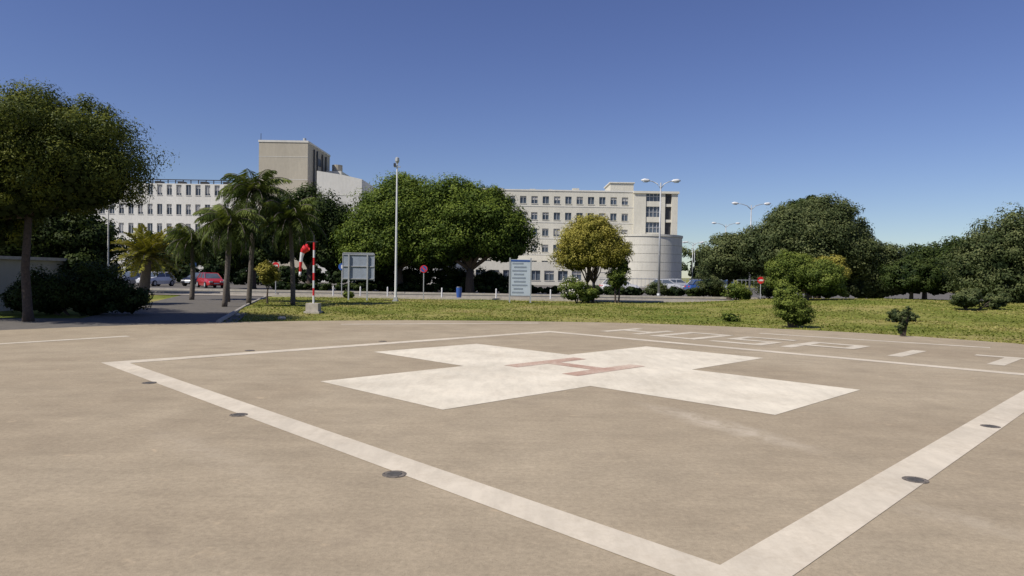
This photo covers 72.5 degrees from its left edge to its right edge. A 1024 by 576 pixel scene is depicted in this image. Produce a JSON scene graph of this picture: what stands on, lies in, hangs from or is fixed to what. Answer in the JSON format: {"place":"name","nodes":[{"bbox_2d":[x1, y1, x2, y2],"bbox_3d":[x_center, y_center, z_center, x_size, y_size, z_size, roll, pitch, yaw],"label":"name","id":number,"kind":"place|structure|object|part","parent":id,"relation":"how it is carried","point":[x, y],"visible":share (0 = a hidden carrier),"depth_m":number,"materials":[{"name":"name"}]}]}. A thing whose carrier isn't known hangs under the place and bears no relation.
{"place":"outdoors","nodes":[
{"label":"outdoors","id":0,"kind":"place"},
{"bbox_2d":[0,295,265,329],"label":"access road","id":1,"kind":"structure","parent":0,"point":[185,309],"depth_m":25.11,"materials":[{"name":"grey asphalt"}]},
{"bbox_2d":[107,209,110,312],"bbox_3d":[-15.386,-1.018,26.590,0.200,3.960,0.190,1,1,0],"label":"flag pole","id":2,"kind":"object","parent":1,"relation":"on","point":[108,243],"visible":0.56,"depth_m":26.56,"materials":[{"name":"grey metal"}]},
{"bbox_2d":[163,223,223,299],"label":"palm tree","id":3,"kind":"object","parent":1,"relation":"on","point":[186,242],"visible":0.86,"depth_m":39.11,"materials":[{"name":"green plant"}]},
{"bbox_2d":[197,203,257,301],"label":"palm tree","id":4,"kind":"object","parent":1,"relation":"on","point":[202,223],"visible":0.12,"depth_m":37.41,"materials":[{"name":"green plant"}]},
{"bbox_2d":[192,204,266,306],"bbox_3d":[-13.148,-1.526,32.603,3.306,4.835,3.046,1,1,0],"label":"palm tree","id":5,"kind":"object","parent":1,"relation":"on","point":[241,223],"visible":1,"depth_m":32.17,"materials":[{"name":"green plant"}]},
{"bbox_2d":[94,183,255,253],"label":"ward facade","id":6,"kind":"structure","parent":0,"point":[172,205],"depth_m":127.80,"materials":[{"name":"white paint"}]},
{"bbox_2d":[134,179,235,183],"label":"roof railing","id":7,"kind":"object","parent":6,"relation":"on","point":[183,182],"visible":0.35,"depth_m":128.28,"materials":[{"name":"metal"}]},
{"bbox_2d":[149,292,663,300],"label":"pavement","id":8,"kind":"structure","parent":0,"point":[326,295],"depth_m":49.30,"materials":[{"name":"grey concrete"}]},
{"bbox_2d":[338,263,341,295],"bbox_3d":[-12.192,-0.600,49.988,0.500,2.350,0.086,1,1,0],"label":"traffic sign","id":9,"kind":"object","parent":8,"relation":"on","point":[340,266],"visible":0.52,"depth_m":49.97,"materials":[{"name":"metal"}]},
{"bbox_2d":[456,286,461,297],"bbox_3d":[-3.605,0.311,47.515,0.400,0.820,0.390,1,1,0],"label":"litter bin","id":10,"kind":"object","parent":8,"relation":"on","point":[458,292],"visible":0.87,"depth_m":47.36,"materials":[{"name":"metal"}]},
{"bbox_2d":[150,290,753,299],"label":"road","id":11,"kind":"structure","parent":0,"point":[439,294],"depth_m":56.68,"materials":[{"name":"grey asphalt"}]},
{"bbox_2d":[135,288,771,301],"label":"kerb","id":12,"kind":"structure","parent":11,"relation":"on","point":[318,294],"depth_m":50.32,"materials":[{"name":"concrete"}]},
{"bbox_2d":[0,278,956,317],"bbox_3d":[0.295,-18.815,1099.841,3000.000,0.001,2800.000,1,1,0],"label":"ground","id":13,"kind":"structure","parent":0,"point":[18,314],"depth_m":26.22,"materials":[{"name":"green plant"}]},
{"bbox_2d":[0,256,67,310],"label":"utility hut","id":14,"kind":"object","parent":13,"relation":"on","point":[10,267],"visible":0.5,"depth_m":27.91,"materials":[{"name":"beige concrete"}]},
{"bbox_2d":[0,210,124,278],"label":"dark leaf tree","id":15,"kind":"object","parent":13,"relation":"on","point":[84,240],"visible":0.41,"depth_m":31.31,"materials":[{"name":"green plant"}]},
{"bbox_2d":[0,260,154,315],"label":"hedge","id":16,"kind":"object","parent":13,"relation":"on","point":[93,290],"visible":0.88,"depth_m":25.01,"materials":[{"name":"green plant"}]},
{"bbox_2d":[0,75,179,321],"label":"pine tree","id":17,"kind":"object","parent":13,"relation":"on","point":[60,159],"visible":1,"depth_m":20.59,"materials":[{"name":"green plant"}]},
{"bbox_2d":[111,223,186,292],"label":"date palm tree","id":18,"kind":"object","parent":13,"relation":"on","point":[145,248],"visible":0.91,"depth_m":48.52,"materials":[{"name":"green plant"}]},
{"bbox_2d":[109,253,246,280],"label":"entrance wing","id":19,"kind":"structure","parent":13,"relation":"on","point":[119,262],"depth_m":115.97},
{"bbox_2d":[273,262,278,293],"bbox_3d":[-16.991,-0.679,50.188,0.500,2.350,0.086,1,1,0],"label":"traffic sign","id":20,"kind":"object","parent":13,"relation":"on","point":[275,263],"visible":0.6,"depth_m":50.13,"materials":[{"name":"metal"}]},
{"bbox_2d":[258,138,329,280],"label":"service tower","id":21,"kind":"structure","parent":13,"relation":"on","point":[297,163],"depth_m":124.24,"materials":[{"name":"beige concrete"}]},
{"bbox_2d":[254,182,354,289],"bbox_3d":[-18.567,-4.741,64.113,11.087,10.152,8.293,1,1,0],"label":"dark leaf tree","id":22,"kind":"object","parent":13,"relation":"on","point":[330,221],"visible":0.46,"depth_m":62.43,"materials":[{"name":"green plant"}]},
{"bbox_2d":[326,165,348,175],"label":"lift overrun","id":23,"kind":"object","parent":13,"relation":"on","point":[337,169],"visible":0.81,"depth_m":134.66,"materials":[{"name":"beige concrete"}]},
{"bbox_2d":[317,171,442,283],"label":"white wing","id":24,"kind":"structure","parent":13,"relation":"on","point":[342,185],"depth_m":117.71,"materials":[{"name":"white paint"}]},
{"bbox_2d":[328,170,443,291],"bbox_3d":[-10.108,-4.871,61.053,11.238,10.818,9.704,1,1,0],"label":"ficus tree","id":25,"kind":"object","parent":13,"relation":"on","point":[369,227],"visible":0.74,"depth_m":58.20,"materials":[{"name":"green plant"}]},
{"bbox_2d":[346,265,508,292],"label":"understorey shrubs","id":26,"kind":"object","parent":13,"relation":"on","point":[451,275],"visible":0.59,"depth_m":61.89,"materials":[{"name":"green plant"}]},
{"bbox_2d":[403,172,542,292],"bbox_3d":[-3.313,-4.650,60.070,12.238,10.641,9.418,1,1,0],"label":"ficus tree","id":27,"kind":"object","parent":13,"relation":"on","point":[476,222],"visible":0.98,"depth_m":57.64,"materials":[{"name":"green plant"}]},
{"bbox_2d":[265,281,750,296],"bbox_3d":[-0.249,0.113,60.568,42.282,1.163,2.088,1,1,0],"label":"roadside hedge","id":28,"kind":"object","parent":13,"relation":"on","point":[448,287],"visible":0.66,"depth_m":60.29,"materials":[{"name":"green plant"}]},
{"bbox_2d":[643,280,669,295],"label":"bush","id":29,"kind":"object","parent":13,"relation":"on","point":[653,287],"visible":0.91,"depth_m":59.66,"materials":[{"name":"green plant"}]},
{"bbox_2d":[641,178,680,295],"bbox_3d":[12.367,-4.166,58.429,3.304,9.935,0.340,1,1,0],"label":"street lamp","id":30,"kind":"object","parent":13,"relation":"on","point":[660,187],"visible":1,"depth_m":58.36,"materials":[{"name":"metal"}]},
{"bbox_2d":[682,241,703,279],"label":"street lamp","id":31,"kind":"object","parent":13,"relation":"on","point":[692,256],"visible":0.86,"depth_m":127.85,"materials":[{"name":"metal"}]},
{"bbox_2d":[694,274,726,296],"bbox_3d":[17.123,-0.181,60.100,3.260,2.191,2.732,1,1,0],"label":"bush","id":32,"kind":"object","parent":13,"relation":"on","point":[712,286],"visible":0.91,"depth_m":59.60,"materials":[{"name":"green plant"}]},
{"bbox_2d":[682,241,769,285],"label":"distant tree line","id":33,"kind":"object","parent":13,"relation":"on","point":[685,251],"visible":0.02,"depth_m":170.84,"materials":[{"name":"green plant"}]},
{"bbox_2d":[695,231,761,299],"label":"olive leaf tree","id":34,"kind":"object","parent":13,"relation":"on","point":[719,260],"visible":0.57,"depth_m":51.93,"materials":[{"name":"green plant"}]},
{"bbox_2d":[719,281,752,299],"bbox_3d":[15.450,0.289,47.956,2.378,1.531,1.800,1,1,0],"label":"bush","id":35,"kind":"object","parent":13,"relation":"on","point":[738,291],"visible":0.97,"depth_m":47.72,"materials":[{"name":"green plant"}]},
{"bbox_2d":[757,277,763,298],"bbox_3d":[17.800,0.121,49.993,0.500,1.850,0.086,1,1,0],"label":"traffic sign","id":36,"kind":"object","parent":13,"relation":"on","point":[759,280],"visible":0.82,"depth_m":49.95,"materials":[{"name":"metal"}]},
{"bbox_2d":[751,277,776,298],"bbox_3d":[21.082,0.011,57.196,3.120,2.050,2.350,2,1,31],"label":"bush","id":37,"kind":"object","parent":13,"relation":"on","point":[766,291],"visible":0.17,"depth_m":56.80,"materials":[{"name":"green plant"}]},
{"bbox_2d":[731,191,885,297],"bbox_3d":[21.299,-2.905,50.547,10.914,8.236,7.629,1,1,0],"label":"olive leaf tree","id":38,"kind":"object","parent":13,"relation":"on","point":[827,226],"visible":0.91,"depth_m":48.86,"materials":[{"name":"green plant"}]},
{"bbox_2d":[762,195,874,298],"bbox_3d":[24.560,-3.187,56.060,8.655,8.681,6.821,1,1,0],"label":"dark leaf tree","id":39,"kind":"object","parent":13,"relation":"on","point":[793,202],"visible":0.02,"depth_m":55.66,"materials":[{"name":"green plant"}]},
{"bbox_2d":[837,228,938,298],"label":"olive leaf tree","id":40,"kind":"object","parent":13,"relation":"on","point":[866,286],"visible":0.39,"depth_m":49.67,"materials":[{"name":"green plant"}]},
{"bbox_2d":[894,306,911,336],"bbox_3d":[11.689,1.039,20.833,0.475,1.041,0.362,0,1,-29],"label":"bush","id":41,"kind":"object","parent":13,"relation":"on","point":[903,322],"visible":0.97,"depth_m":20.78,"materials":[{"name":"green plant"}]},
{"bbox_2d":[900,235,969,298],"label":"dark leaf tree","id":42,"kind":"object","parent":13,"relation":"on","point":[933,250],"visible":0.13,"depth_m":53.84,"materials":[{"name":"green plant"}]},
{"bbox_2d":[0,320,1023,575],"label":"helipad pavement","id":43,"kind":"structure","parent":0,"point":[106,470],"depth_m":6.30,"materials":[{"name":"concrete"}]},
{"bbox_2d":[229,413,247,416],"bbox_3d":[-3.123,1.457,7.979,0.210,0.030,0.210,1,1,0],"label":"recessed pad light","id":44,"kind":"object","parent":43,"relation":"on","point":[238,414],"visible":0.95,"depth_m":7.96,"materials":[{"name":"metal"}]},
{"bbox_2d":[382,470,406,477],"bbox_3d":[-0.964,1.534,5.720,0.210,0.030,0.210,1,1,0],"label":"recessed pad light","id":45,"kind":"object","parent":43,"relation":"on","point":[393,474],"visible":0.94,"depth_m":5.70,"materials":[{"name":"metal"}]},
{"bbox_2d":[0,323,989,347],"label":"helipad outer line marking","id":46,"kind":"object","parent":43,"relation":"on","point":[501,323],"visible":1,"depth_m":18.75,"materials":[{"name":"paint"}]},
{"bbox_2d":[101,331,1023,575],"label":"helipad perimeter marking","id":47,"kind":"object","parent":43,"relation":"on","point":[795,547],"visible":1,"depth_m":5.31,"materials":[{"name":"paint"}]},
{"bbox_2d":[321,344,857,414],"bbox_3d":[1.178,1.431,12.529,8.132,0.001,8.132,1,1,0],"label":"helipad cross marking","id":48,"kind":"object","parent":43,"relation":"on","point":[482,373],"visible":1,"depth_m":10.99,"materials":[{"name":"white paint"}]},
{"bbox_2d":[506,357,642,375],"bbox_3d":[1.158,1.422,12.778,1.960,0.001,1.720,0,2,-45],"label":"helipad letter marking","id":49,"kind":"object","parent":48,"relation":"on","point":[584,372],"visible":1,"depth_m":12.69,"materials":[{"name":"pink paint"}]},
{"bbox_2d":[605,328,1023,365],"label":"helipad lettering marking","id":50,"kind":"object","parent":43,"relation":"on","point":[1004,360],"visible":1,"depth_m":17.88,"materials":[{"name":"paint"}]},
{"bbox_2d":[902,476,928,483],"bbox_3d":[3.345,1.600,5.790,0.210,0.030,0.210,1,1,0],"label":"recessed pad light","id":51,"kind":"object","parent":43,"relation":"on","point":[913,479],"visible":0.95,"depth_m":5.78,"materials":[{"name":"metal"}]},
{"bbox_2d":[980,424,1000,427],"bbox_3d":[5.476,1.592,7.989,0.210,0.030,0.210,1,1,0],"label":"recessed pad light","id":52,"kind":"object","parent":43,"relation":"on","point":[989,426],"visible":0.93,"depth_m":7.97,"materials":[{"name":"metal"}]},
{"bbox_2d":[0,0,1023,277],"label":"sky","id":53,"kind":"structure","parent":0,"point":[910,111],"materials":[{"name":"blue"}]},
{"bbox_2d":[478,189,633,285],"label":"ward facade","id":54,"kind":"structure","parent":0,"point":[550,212],"depth_m":127.76,"materials":[{"name":"white paint"}]},
{"bbox_2d":[483,182,634,190],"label":"roof plant room","id":55,"kind":"object","parent":54,"relation":"on","point":[619,186],"visible":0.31,"depth_m":129.67,"materials":[{"name":"beige concrete"}]},
{"bbox_2d":[132,281,983,300],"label":"car park tarmac","id":56,"kind":"object","parent":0,"point":[946,296],"depth_m":72.92,"materials":[{"name":"grey asphalt"}]},
{"bbox_2d":[109,234,129,258],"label":"dark leaf tree","id":57,"kind":"object","parent":56,"relation":"on","point":[117,252],"visible":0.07,"depth_m":89.33,"materials":[{"name":"green plant"}]},
{"bbox_2d":[118,271,140,284],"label":"parked car","id":58,"kind":"object","parent":56,"relation":"on","point":[132,280],"visible":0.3,"depth_m":71.32,"materials":[{"name":"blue metal"}]},
{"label":"windows","id":59,"kind":"part","parent":58,"relation":"part of","materials":[{"name":"grey glass"}]},
{"bbox_2d":[136,272,175,285],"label":"parked car","id":60,"kind":"object","parent":56,"relation":"on","point":[159,279],"visible":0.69,"depth_m":70.69,"materials":[{"name":"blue metal"}]},
{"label":"windows","id":61,"kind":"part","parent":60,"relation":"part of","materials":[{"name":"grey glass"}]},
{"bbox_2d":[122,227,214,267],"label":"dark leaf tree","id":62,"kind":"object","parent":56,"relation":"on","point":[211,261],"visible":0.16,"depth_m":90.13,"materials":[{"name":"green plant"}]},
{"bbox_2d":[181,272,209,285],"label":"parked car","id":63,"kind":"object","parent":56,"relation":"on","point":[185,281],"visible":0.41,"depth_m":72.33,"materials":[{"name":"white metal"}]},
{"bbox_2d":[196,273,223,287],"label":"parked car","id":64,"kind":"object","parent":56,"relation":"on","point":[205,280],"visible":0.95,"depth_m":67.08,"materials":[{"name":"red metal"}]},
{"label":"windows","id":65,"kind":"part","parent":64,"relation":"part of","materials":[{"name":"grey glass"}]},
{"bbox_2d":[111,261,347,284],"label":"car park hedge","id":66,"kind":"object","parent":56,"relation":"on","point":[240,277],"visible":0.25,"depth_m":83.42,"materials":[{"name":"green plant"}]},
{"bbox_2d":[200,205,277,288],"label":"dark leaf tree","id":67,"kind":"object","parent":56,"relation":"on","point":[236,264],"visible":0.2,"depth_m":64.69,"materials":[{"name":"green plant"}]},
{"bbox_2d":[455,261,591,284],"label":"ground floor wing","id":68,"kind":"structure","parent":56,"relation":"on","point":[545,273],"depth_m":121.97,"materials":[{"name":"white paint"}]},
{"bbox_2d":[599,279,639,288],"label":"parked car","id":69,"kind":"object","parent":56,"relation":"on","point":[605,284],"visible":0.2,"depth_m":77.34,"materials":[{"name":"white metal"}]},
{"bbox_2d":[595,234,682,285],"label":"curved auditorium","id":70,"kind":"structure","parent":56,"relation":"on","point":[644,262],"depth_m":115.85,"materials":[{"name":"white concrete"}]},
{"bbox_2d":[649,279,683,288],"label":"parked car","id":71,"kind":"object","parent":56,"relation":"on","point":[669,283],"visible":0.35,"depth_m":85.20,"materials":[{"name":"silver metal"}]},
{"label":"windows","id":72,"kind":"part","parent":71,"relation":"part of","materials":[{"name":"grey glass"}]},
{"bbox_2d":[593,277,754,288],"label":"metal fence","id":73,"kind":"object","parent":56,"relation":"on","point":[661,278],"visible":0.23,"depth_m":104.04,"materials":[{"name":"metal"}]},
{"bbox_2d":[669,279,687,285],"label":"parked car","id":74,"kind":"object","parent":56,"relation":"on","point":[680,282],"visible":0.12,"depth_m":103.31,"materials":[{"name":"silver metal"}]},
{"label":"windows","id":75,"kind":"part","parent":74,"relation":"part of","materials":[{"name":"grey glass"}]},
{"bbox_2d":[684,280,701,289],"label":"parked car","id":76,"kind":"object","parent":56,"relation":"on","point":[691,284],"visible":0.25,"depth_m":81.20,"materials":[{"name":"blue metal"}]},
{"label":"windows","id":77,"kind":"part","parent":76,"relation":"part of","materials":[{"name":"grey glass"}]},
{"bbox_2d":[712,222,739,231],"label":"street lamp","id":78,"kind":"object","parent":56,"relation":"on","point":[723,225],"visible":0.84,"depth_m":109.79,"materials":[{"name":"metal"}]},
{"bbox_2d":[732,202,770,288],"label":"street lamp","id":79,"kind":"object","parent":56,"relation":"on","point":[751,208],"visible":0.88,"depth_m":76.81,"materials":[{"name":"metal"}]},
{"bbox_2d":[223,296,1023,343],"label":"lawn","id":80,"kind":"structure","parent":0,"point":[836,307],"depth_m":30.34,"materials":[{"name":"green plant"}]},
{"bbox_2d":[216,296,265,322],"bbox_3d":[-12.880,0.829,34.206,0.290,0.155,24.122,1,1,-16],"label":"path edging","id":81,"kind":"object","parent":80,"relation":"on","point":[223,318],"visible":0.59,"depth_m":27.48,"materials":[{"name":"concrete"}]},
{"bbox_2d":[215,168,292,304],"bbox_3d":[-12.825,-2.494,34.613,3.620,6.703,3.671,1,1,0],"label":"palm tree","id":82,"kind":"object","parent":80,"relation":"on","point":[243,187],"visible":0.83,"depth_m":34.16,"materials":[{"name":"green plant"}]},
{"bbox_2d":[255,260,280,303],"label":"young tree","id":83,"kind":"object","parent":80,"relation":"on","point":[268,273],"visible":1,"depth_m":35.78,"materials":[{"name":"green plant"}]},
{"bbox_2d":[256,197,326,304],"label":"palm tree","id":84,"kind":"object","parent":80,"relation":"on","point":[285,215],"visible":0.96,"depth_m":34.69,"materials":[{"name":"green plant"}]},
{"bbox_2d":[299,235,322,313],"bbox_3d":[-8.250,-0.552,28.497,0.935,3.220,0.620,1,1,0],"label":"windsock","id":85,"kind":"object","parent":80,"relation":"on","point":[313,307],"visible":0.99,"depth_m":28.43,"materials":[{"name":"fabric"}]},
{"bbox_2d":[342,290,354,297],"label":"bush","id":86,"kind":"object","parent":80,"relation":"on","point":[345,294],"visible":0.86,"depth_m":44.83,"materials":[{"name":"green plant"}]},
{"bbox_2d":[342,252,374,300],"bbox_3d":[-9.290,-0.683,42.167,1.940,2.900,0.200,1,1,0],"label":"direction sign","id":87,"kind":"object","parent":80,"relation":"on","point":[357,266],"visible":0.94,"depth_m":42.18,"materials":[{"name":"metal"}]},
{"bbox_2d":[392,157,400,300],"bbox_3d":[-6.946,-3.523,41.944,0.400,8.660,0.400,1,1,0],"label":"floodlight mast","id":88,"kind":"object","parent":80,"relation":"on","point":[395,297],"visible":0.9,"depth_m":41.90,"materials":[{"name":"metal"}]},
{"bbox_2d":[420,265,426,299],"bbox_3d":[-5.695,-0.350,44.990,0.480,2.240,0.086,1,1,0],"label":"traffic sign","id":89,"kind":"object","parent":80,"relation":"on","point":[423,268],"visible":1,"depth_m":44.94,"materials":[{"name":"metal"}]},
{"bbox_2d":[509,258,531,302],"bbox_3d":[0.501,-0.452,42.559,1.360,2.770,0.160,1,1,-6],"label":"information sign","id":90,"kind":"object","parent":80,"relation":"on","point":[520,273],"visible":0.94,"depth_m":42.49,"materials":[{"name":"metal"}]},
{"bbox_2d":[557,275,599,302],"bbox_3d":[4.045,0.100,42.847,2.631,1.827,1.869,1,1,23],"label":"oleander shrub","id":91,"kind":"object","parent":80,"relation":"on","point":[575,289],"visible":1,"depth_m":42.63,"materials":[{"name":"green plant"}]},
{"bbox_2d":[546,213,634,302],"bbox_3d":[4.952,-1.847,44.091,5.120,5.762,4.557,0,1,-26],"label":"yellow leaf tree","id":92,"kind":"object","parent":80,"relation":"on","point":[595,243],"visible":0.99,"depth_m":42.99,"materials":[{"name":"yellow leaves"},{"name":"bark"}]},
{"bbox_2d":[605,257,631,302],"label":"young tree","id":93,"kind":"object","parent":80,"relation":"on","point":[617,276],"visible":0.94,"depth_m":43.23,"materials":[{"name":"green plant"}]},
{"bbox_2d":[720,312,740,320],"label":"bush","id":94,"kind":"object","parent":80,"relation":"on","point":[729,317],"visible":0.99,"depth_m":27.38,"materials":[{"name":"green plant"}]},
{"bbox_2d":[772,282,816,327],"bbox_3d":[9.954,0.625,24.598,1.600,1.687,1.170,1,1,0],"label":"bush","id":95,"kind":"object","parent":80,"relation":"on","point":[793,307],"visible":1,"depth_m":24.41,"materials":[{"name":"green plant"}]},
{"bbox_2d":[762,249,847,299],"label":"oleander tree","id":96,"kind":"object","parent":80,"relation":"on","point":[819,277],"visible":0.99,"depth_m":40.23,"materials":[{"name":"green plant"}]},
{"bbox_2d":[812,254,851,279],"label":"ochre leaf tree","id":97,"kind":"object","parent":80,"relation":"on","point":[839,260],"visible":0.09,"depth_m":43.56,"materials":[{"name":"yellow plant"}]},
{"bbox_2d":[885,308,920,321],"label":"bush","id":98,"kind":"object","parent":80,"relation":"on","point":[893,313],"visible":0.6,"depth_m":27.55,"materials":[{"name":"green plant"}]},
{"bbox_2d":[877,254,957,298],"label":"olive leaf tree","id":99,"kind":"object","parent":80,"relation":"on","point":[910,275],"visible":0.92,"depth_m":42.43,"materials":[{"name":"green plant"}]},
{"bbox_2d":[948,286,1009,309],"bbox_3d":[22.116,0.524,33.275,3.159,1.207,1.582,0,1,-22],"label":"bush","id":100,"kind":"object","parent":80,"relation":"on","point":[965,298],"visible":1,"depth_m":32.93,"materials":[{"name":"green plant"}]},
{"bbox_2d":[937,202,1023,303],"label":"olive leaf tree","id":101,"kind":"object","parent":80,"relation":"on","point":[990,261],"visible":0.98,"depth_m":38.88,"materials":[{"name":"green plant"}]},
{"bbox_2d":[633,191,679,234],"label":"stair bay","id":102,"kind":"object","parent":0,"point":[646,208],"visible":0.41,"depth_m":127.42,"materials":[{"name":"white paint"}]}
]}

